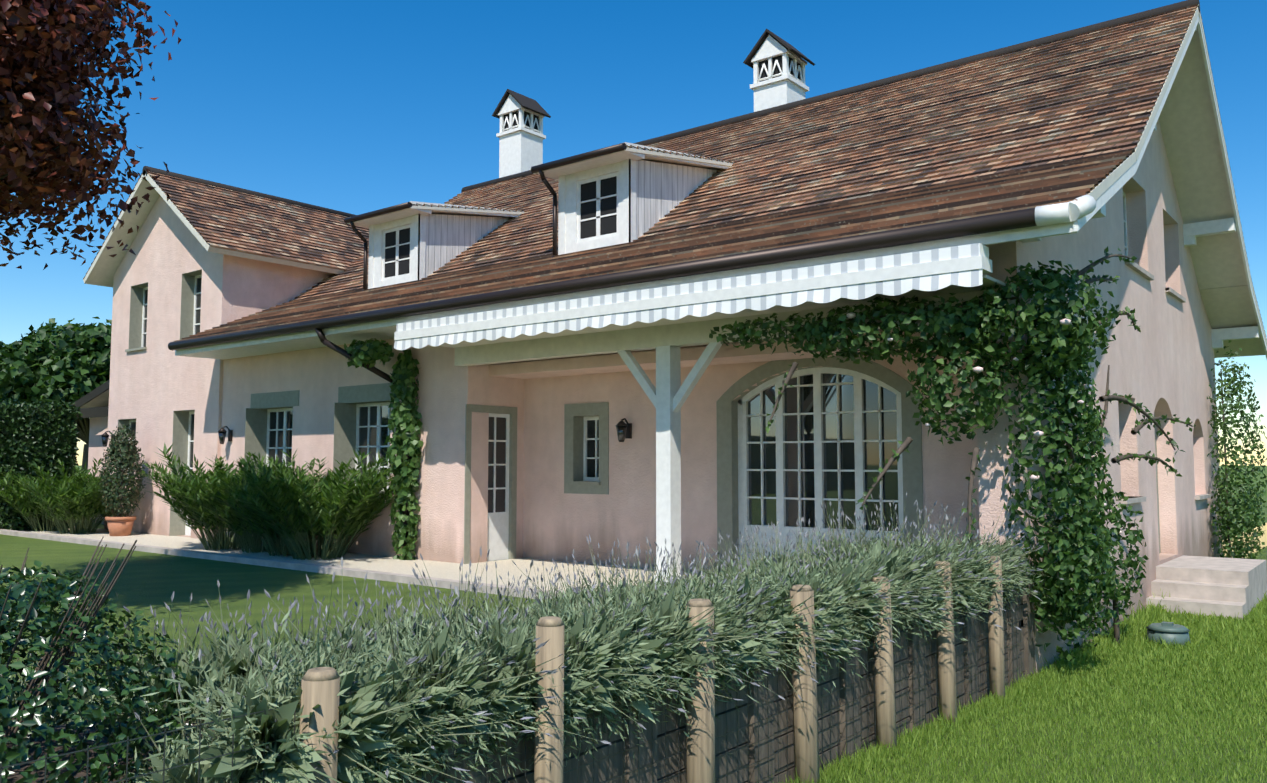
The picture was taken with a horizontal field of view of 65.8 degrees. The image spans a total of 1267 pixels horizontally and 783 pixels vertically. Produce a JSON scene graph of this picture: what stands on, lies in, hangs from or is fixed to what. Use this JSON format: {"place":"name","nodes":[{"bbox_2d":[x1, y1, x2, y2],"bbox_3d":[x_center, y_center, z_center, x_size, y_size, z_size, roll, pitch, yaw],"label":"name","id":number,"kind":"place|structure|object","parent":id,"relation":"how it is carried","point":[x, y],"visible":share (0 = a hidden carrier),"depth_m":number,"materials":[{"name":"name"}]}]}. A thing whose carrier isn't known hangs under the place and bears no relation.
{"place":"outdoors","nodes":[
{"label":"outdoors","id":0,"kind":"place"},
{"bbox_2d":[81,444,88,472],"bbox_3d":[-19.322,2.877,34.583,0.625,2.056,0.609,-3,-5,38],"label":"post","id":1,"kind":"object","parent":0,"point":[85,454],"visible":0.17,"depth_m":34.47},
{"bbox_2d":[0,0,181,269],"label":"copper beech tree","id":2,"kind":"object","parent":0,"point":[42,114],"depth_m":8.39,"materials":[{"name":"brown plant"}]},
{"bbox_2d":[97,423,146,516],"bbox_3d":[-9.666,1.548,18.493,0.828,1.904,0.865,-3,-5,38],"label":"potted shrub","id":3,"kind":"object","parent":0,"point":[129,455],"depth_m":18.35,"materials":[{"name":"green plant"}]},
{"bbox_2d":[489,361,524,559],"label":"return wall","id":4,"kind":"structure","parent":0,"point":[506,392],"depth_m":14.16,"materials":[{"name":"pink paint"}]},
{"bbox_2d":[0,547,1022,782],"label":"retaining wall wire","id":5,"kind":"object","parent":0,"point":[350,692],"visible":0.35,"depth_m":4.91,"materials":[{"name":"grey metal"}]},
{"bbox_2d":[0,465,1266,685],"bbox_3d":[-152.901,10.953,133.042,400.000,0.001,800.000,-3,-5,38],"label":"lawn","id":6,"kind":"structure","parent":0,"point":[146,583],"depth_m":10.67,"materials":[{"name":"green plant"}]},
{"bbox_2d":[0,398,82,530],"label":"hedge","id":7,"kind":"object","parent":6,"relation":"on","point":[56,438],"depth_m":19.91,"materials":[{"name":"green plant"}]},
{"bbox_2d":[0,317,111,443],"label":"tree","id":8,"kind":"object","parent":6,"relation":"on","point":[48,363],"depth_m":32.20,"materials":[{"name":"green plant"}]},
{"bbox_2d":[88,417,107,523],"bbox_3d":[-10.223,1.900,23.465,3.200,2.750,4.100,-3,-5,38],"label":"wall lean to","id":9,"kind":"object","parent":6,"relation":"on","point":[98,427],"depth_m":22.64,"materials":[{"name":"paint"}]},
{"bbox_2d":[80,390,108,407],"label":"gable wall","id":10,"kind":"structure","parent":9,"relation":"on","point":[102,400],"depth_m":22.38,"materials":[{"name":"paint"}]},
{"bbox_2d":[71,380,109,417],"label":"roof","id":11,"kind":"structure","parent":10,"relation":"attached to","point":[93,411],"depth_m":21.86,"materials":[{"name":"grey wood"}]},
{"bbox_2d":[1,713,225,782],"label":"bed soil","id":12,"kind":"structure","parent":6,"relation":"on","point":[15,776],"depth_m":3.44,"materials":[{"name":"brown soil"}]},
{"bbox_2d":[0,537,206,782],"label":"bush","id":13,"kind":"object","parent":12,"relation":"on","point":[44,616],"depth_m":3.04,"materials":[{"name":"green plant"}]},
{"bbox_2d":[0,492,1063,782],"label":"lavender bed","id":14,"kind":"object","parent":12,"relation":"on","point":[242,676],"visible":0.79,"depth_m":4.22,"materials":[{"name":"green plant"}]},
{"bbox_2d":[104,195,243,538],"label":"front wall","id":15,"kind":"structure","parent":6,"relation":"on","point":[155,384],"depth_m":18.84,"materials":[{"name":"paint"}]},
{"bbox_2d":[101,431,114,445],"bbox_3d":[-10.681,0.958,19.899,0.156,0.320,0.300,-3,-5,38],"label":"wall lantern","id":16,"kind":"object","parent":15,"relation":"attached to","point":[105,436],"depth_m":19.81,"materials":[{"name":"black metal"}]},
{"bbox_2d":[117,418,135,480],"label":"wing window","id":17,"kind":"structure","parent":15,"relation":"attached to","point":[131,423],"depth_m":19.98,"materials":[{"name":"white paint"}]},
{"bbox_2d":[125,282,147,351],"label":"window","id":18,"kind":"structure","parent":15,"relation":"attached to","point":[138,316],"depth_m":19.96,"materials":[{"name":"white paint"}]},
{"bbox_2d":[169,409,194,535],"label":"wing door","id":19,"kind":"structure","parent":15,"relation":"attached to","point":[183,436],"depth_m":18.57,"materials":[{"name":"white paint"}]},
{"bbox_2d":[180,269,201,339],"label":"window","id":20,"kind":"structure","parent":15,"relation":"attached to","point":[190,303],"depth_m":18.66,"materials":[{"name":"white paint"}]},
{"bbox_2d":[0,529,559,598],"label":"path kerb","id":21,"kind":"structure","parent":6,"relation":"on","point":[375,575],"depth_m":12.94,"materials":[{"name":"concrete"}]},
{"bbox_2d":[242,258,333,316],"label":"wing side wall","id":22,"kind":"structure","parent":6,"relation":"on","point":[267,285],"depth_m":18.40,"materials":[{"name":"paint"}]},
{"bbox_2d":[83,173,158,286],"bbox_3d":[-8.572,-3.098,21.792,2.650,1.954,5.810,-3,-5,38],"label":"roof eave","id":23,"kind":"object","parent":22,"relation":"on","point":[102,269],"depth_m":19.74,"materials":[{"name":"white wood"}]},
{"bbox_2d":[142,166,355,216],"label":"roof ridge","id":24,"kind":"structure","parent":23,"relation":"on","point":[220,185],"depth_m":20.33,"materials":[{"name":"tile"}]},
{"bbox_2d":[144,170,368,273],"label":"roof wing","id":25,"kind":"structure","parent":22,"relation":"on","point":[214,219],"depth_m":19.08,"materials":[{"name":"brown tile"}]},
{"bbox_2d":[220,339,488,563],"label":"front wall","id":26,"kind":"structure","parent":6,"relation":"on","point":[448,390],"depth_m":14.04,"materials":[{"name":"paint"}]},
{"bbox_2d":[218,426,232,443],"bbox_3d":[-7.164,0.763,17.179,0.156,0.320,0.300,-3,-5,38],"label":"lamp","id":27,"kind":"object","parent":26,"relation":"attached to","point":[222,431],"visible":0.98,"depth_m":17.11,"materials":[{"name":"grey metal"}]},
{"bbox_2d":[244,390,299,470],"bbox_3d":[-6.101,0.808,16.341,1.460,1.610,0.202,-3,-5,38],"label":"band window","id":28,"kind":"structure","parent":26,"relation":"attached to","point":[276,399],"depth_m":16.64,"materials":[{"name":"grey paint"}]},
{"bbox_2d":[255,406,292,473],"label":"window","id":29,"kind":"structure","parent":26,"relation":"attached to","point":[273,432],"depth_m":16.77,"materials":[{"name":"white paint"}]},
{"bbox_2d":[333,383,393,490],"bbox_3d":[-4.100,0.694,14.750,1.480,1.610,0.202,-3,-5,38],"label":"band window","id":30,"kind":"structure","parent":26,"relation":"attached to","point":[365,393],"depth_m":15.06,"materials":[{"name":"paint"}]},
{"bbox_2d":[344,400,390,494],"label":"window","id":31,"kind":"structure","parent":26,"relation":"attached to","point":[367,430],"depth_m":15.16,"materials":[{"name":"white paint"}]},
{"bbox_2d":[464,404,516,563],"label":"door","id":32,"kind":"structure","parent":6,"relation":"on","point":[502,485],"depth_m":13.92,"materials":[{"name":"white paint"}]},
{"bbox_2d":[25,526,1049,626],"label":"path gravel","id":33,"kind":"structure","parent":6,"relation":"on","point":[443,570],"depth_m":13.12,"materials":[{"name":"beige gravel"}]},
{"bbox_2d":[0,482,68,531],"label":"shrub canes","id":34,"kind":"object","parent":33,"relation":"on","point":[48,525],"visible":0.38,"depth_m":19.51,"materials":[{"name":"green plant"}]},
{"bbox_2d":[0,466,89,518],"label":"shrub leaves","id":35,"kind":"object","parent":34,"relation":"on","point":[22,499],"visible":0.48,"depth_m":19.27,"materials":[{"name":"green plant"}]},
{"bbox_2d":[19,466,114,533],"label":"shrub canes","id":36,"kind":"object","parent":33,"relation":"on","point":[83,525],"visible":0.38,"depth_m":18.87,"materials":[{"name":"green plant"}]},
{"bbox_2d":[11,457,133,521],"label":"shrub leaves","id":37,"kind":"object","parent":36,"relation":"on","point":[64,490],"visible":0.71,"depth_m":18.59,"materials":[{"name":"green plant"}]},
{"bbox_2d":[105,516,135,535],"bbox_3d":[-9.659,2.536,18.418,0.520,0.360,0.520,-3,-5,38],"label":"terracotta pot","id":38,"kind":"object","parent":33,"relation":"on","point":[120,526],"visible":0.92,"depth_m":18.25,"materials":[{"name":"orange ceramic"}]},
{"bbox_2d":[145,457,265,549],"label":"shrub canes","id":39,"kind":"object","parent":33,"relation":"on","point":[221,539],"visible":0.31,"depth_m":15.43,"materials":[{"name":"green plant"}]},
{"bbox_2d":[138,443,296,531],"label":"shrub leaves","id":40,"kind":"object","parent":39,"relation":"attached to","point":[174,483],"visible":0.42,"depth_m":15.11,"materials":[{"name":"green plant"}]},
{"bbox_2d":[193,475,282,552],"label":"shrub canes","id":41,"kind":"object","parent":33,"relation":"on","point":[256,543],"visible":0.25,"depth_m":14.94,"materials":[{"name":"green plant"}]},
{"bbox_2d":[180,463,319,535],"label":"shrub leaves","id":42,"kind":"object","parent":41,"relation":"attached to","point":[234,521],"visible":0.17,"depth_m":14.71,"materials":[{"name":"green plant"}]},
{"bbox_2d":[223,487,329,556],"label":"shrub canes","id":43,"kind":"object","parent":33,"relation":"on","point":[284,550],"visible":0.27,"depth_m":14.40,"materials":[{"name":"green plant"}]},
{"bbox_2d":[207,467,346,538],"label":"shrub leaves","id":44,"kind":"object","parent":43,"relation":"attached to","point":[250,512],"visible":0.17,"depth_m":14.21,"materials":[{"name":"green plant"}]},
{"bbox_2d":[235,458,397,559],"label":"shrub canes","id":45,"kind":"object","parent":33,"relation":"on","point":[338,547],"visible":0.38,"depth_m":13.95,"materials":[{"name":"green plant"}]},
{"bbox_2d":[228,447,418,539],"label":"shrub leaves","id":46,"kind":"object","parent":45,"relation":"attached to","point":[253,479],"visible":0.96,"depth_m":13.63,"materials":[{"name":"green plant"}]},
{"bbox_2d":[168,208,1036,547],"bbox_3d":[-2.065,0.571,12.580,14.310,3.445,1.010,-3,-5,38],"label":"gutter","id":47,"kind":"object","parent":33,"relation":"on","point":[960,228],"visible":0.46,"depth_m":10.22,"materials":[{"name":"brown metal"}]},
{"bbox_2d":[344,338,422,559],"bbox_3d":[-3.673,0.899,13.980,1.346,3.343,0.732,-1,-4,15],"label":"climbing vine","id":48,"kind":"object","parent":47,"relation":"attached to","point":[404,416],"visible":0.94,"depth_m":13.92,"materials":[{"name":"green plant"}]},
{"bbox_2d":[1035,195,1095,225],"bbox_3d":[3.468,-1.467,7.847,0.502,0.246,0.271,0,-4,1],"label":"gutter end","id":49,"kind":"object","parent":47,"relation":"attached to","point":[1074,210],"visible":0.98,"depth_m":7.78,"materials":[{"name":"paint"}]},
{"bbox_2d":[716,356,923,568],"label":"french window","id":50,"kind":"structure","parent":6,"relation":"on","point":[834,435],"depth_m":11.50,"materials":[{"name":"white paint"}]},
{"bbox_2d":[975,119,1222,672],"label":"gable wall","id":51,"kind":"structure","parent":6,"relation":"on","point":[1162,363],"depth_m":13.01,"materials":[{"name":"pink paint"}]},
{"bbox_2d":[174,4,1199,341],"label":"main roof","id":52,"kind":"structure","parent":51,"relation":"on","point":[1070,118],"depth_m":12.61,"materials":[{"name":"tile"}]},
{"bbox_2d":[344,201,524,290],"bbox_3d":[-3.423,-2.444,17.209,1.700,1.760,2.750,-3,-5,38],"label":"dormer","id":53,"kind":"object","parent":52,"relation":"on","point":[438,241],"visible":0.79,"depth_m":16.51,"materials":[{"name":"white paint"}]},
{"bbox_2d":[382,224,410,280],"bbox_3d":[-3.872,-2.318,16.571,0.820,0.920,0.330,-3,-5,38],"label":"dormer window","id":54,"kind":"structure","parent":53,"relation":"in","point":[396,253],"depth_m":16.45,"materials":[{"name":"white wood"}]},
{"bbox_2d":[347,203,524,223],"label":"dormer roof","id":55,"kind":"structure","parent":53,"relation":"on","point":[460,209],"depth_m":16.62,"materials":[{"name":"white wood"}]},
{"bbox_2d":[531,142,731,257],"bbox_3d":[0.074,-2.671,14.482,1.680,1.823,2.830,-3,-5,38],"label":"dormer","id":56,"kind":"object","parent":52,"relation":"on","point":[650,194],"visible":0.79,"depth_m":13.74,"materials":[{"name":"white paint"}]},
{"bbox_2d":[577,172,617,242],"bbox_3d":[-0.392,-2.557,13.807,0.820,0.940,0.330,-3,-5,38],"label":"dormer window","id":57,"kind":"structure","parent":56,"relation":"in","point":[597,207],"depth_m":13.69,"materials":[{"name":"white wood"}]},
{"bbox_2d":[533,145,734,173],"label":"dormer roof","id":58,"kind":"structure","parent":56,"relation":"on","point":[663,154],"depth_m":13.89,"materials":[{"name":"white wood"}]},
{"bbox_2d":[175,15,1266,359],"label":"roof trim","id":59,"kind":"structure","parent":51,"relation":"attached to","point":[311,339],"depth_m":11.69,"materials":[{"name":"white wood"}]},
{"bbox_2d":[1123,192,1127,262],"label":"window","id":60,"kind":"structure","parent":51,"relation":"attached to","point":[1125,224],"depth_m":13.69,"materials":[{"name":"white paint"}]},
{"bbox_2d":[1020,27,1258,348],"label":"roof beams","id":61,"kind":"structure","parent":51,"relation":"attached to","point":[1192,232],"depth_m":15.72,"materials":[{"name":"white wood"}]},
{"bbox_2d":[1121,259,1210,553],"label":"window sills","id":62,"kind":"object","parent":51,"relation":"attached to","point":[1137,268],"visible":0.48,"depth_m":14.36,"materials":[{"name":"beige stone"}]},
{"bbox_2d":[1158,4,1266,357],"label":"soffit","id":63,"kind":"structure","parent":51,"relation":"on","point":[1187,122],"depth_m":15.27,"materials":[{"name":"wood"}]},
{"bbox_2d":[492,89,550,177],"bbox_3d":[-2.512,-4.864,21.827,1.000,3.610,0.880,-3,-5,38],"label":"chimney","id":64,"kind":"object","parent":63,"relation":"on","point":[520,135],"visible":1,"depth_m":21.64,"materials":[{"name":"white paint"}]},
{"bbox_2d":[743,28,814,111],"bbox_3d":[2.650,-5.009,17.713,1.000,2.910,0.880,-3,-5,38],"label":"chimney","id":65,"kind":"object","parent":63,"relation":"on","point":[776,63],"visible":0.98,"depth_m":17.51,"materials":[{"name":"white paint"}]},
{"bbox_2d":[461,0,1199,191],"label":"roof ridge","id":66,"kind":"structure","parent":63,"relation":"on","point":[1135,16],"depth_m":15.53,"materials":[{"name":"tile"}]},
{"bbox_2d":[1206,340,1266,559],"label":"tree","id":67,"kind":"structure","parent":6,"relation":"on","point":[1235,517],"depth_m":16.46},
{"bbox_2d":[0,0,1266,557],"label":"sky","id":68,"kind":"structure","parent":0,"point":[356,107],"materials":[{"name":"blue"}]},
{"bbox_2d":[617,342,722,582],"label":"porch column","id":69,"kind":"structure","parent":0,"point":[669,394],"depth_m":11.01,"materials":[{"name":"white wood"}]},
{"bbox_2d":[337,571,1035,782],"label":"retaining wall planks","id":70,"kind":"object","parent":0,"point":[766,708],"visible":0.33,"depth_m":5.28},
{"bbox_2d":[394,243,992,349],"bbox_3d":[-0.057,-0.878,10.610,7.730,0.365,0.272,-3,-5,38],"label":"awning","id":71,"kind":"object","parent":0,"point":[968,265],"visible":1,"depth_m":9.69,"materials":[{"name":"white fabric"}]},
{"bbox_2d":[489,325,963,378],"bbox_3d":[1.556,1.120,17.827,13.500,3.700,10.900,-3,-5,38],"label":"beam","id":72,"kind":"structure","parent":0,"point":[689,357],"depth_m":12.32,"materials":[{"name":"paint"}]},
{"bbox_2d":[439,274,1046,365],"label":"porch beam ceiling","id":73,"kind":"structure","parent":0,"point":[689,330],"depth_m":11.16,"materials":[{"name":"white wood"}]},
{"bbox_2d":[523,325,979,571],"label":"porch back wall","id":74,"kind":"structure","parent":0,"point":[559,524],"depth_m":12.94,"materials":[{"name":"pink paint"}]},
{"bbox_2d":[564,402,608,493],"bbox_3d":[-0.448,0.805,13.778,0.810,1.250,0.750,-3,-5,38],"label":"porch window","id":75,"kind":"structure","parent":74,"relation":"attached to","point":[586,443],"depth_m":13.69,"materials":[{"name":"white paint"}]},
{"bbox_2d":[616,418,631,441],"bbox_3d":[-0.121,0.512,12.980,0.156,0.320,0.300,-3,-5,38],"label":"porch lamp","id":76,"kind":"object","parent":74,"relation":"attached to","point":[624,430],"visible":0.96,"depth_m":12.91,"materials":[{"name":"grey metal"}]},
{"bbox_2d":[821,546,1266,782],"bbox_3d":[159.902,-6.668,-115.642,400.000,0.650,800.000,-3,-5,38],"label":"grass","id":77,"kind":"structure","parent":0,"point":[1263,552],"depth_m":6.26,"materials":[{"name":"green plant"}]},
{"bbox_2d":[300,556,1004,782],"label":"wooden fence posts","id":78,"kind":"object","parent":77,"relation":"on","point":[320,686],"visible":0.62,"depth_m":4.55,"materials":[{"name":"brown wood"}]},
{"bbox_2d":[709,246,1195,663],"bbox_3d":[3.724,0.582,9.335,2.626,4.075,5.652,-27,-27,81],"label":"rose","id":79,"kind":"object","parent":77,"relation":"on","point":[1081,565],"depth_m":8.67,"materials":[{"name":"green plant"}]},
{"bbox_2d":[756,550,1266,782],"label":"lawn grass blades","id":80,"kind":"object","parent":77,"relation":"on","point":[1132,654],"depth_m":7.19,"materials":[{"name":"green plant"}]},
{"bbox_2d":[1146,621,1190,645],"bbox_3d":[5.699,2.591,10.436,0.429,0.250,0.440,-3,-5,38],"label":"garden lamp","id":81,"kind":"object","parent":77,"relation":"on","point":[1168,631],"visible":0.73,"depth_m":10.30,"materials":[{"name":"grey plastic"}]},
{"bbox_2d":[1146,555,1266,618],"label":"concrete steps","id":82,"kind":"structure","parent":77,"relation":"on","point":[1230,587],"depth_m":12.58,"materials":[{"name":"beige concrete"}]}
]}

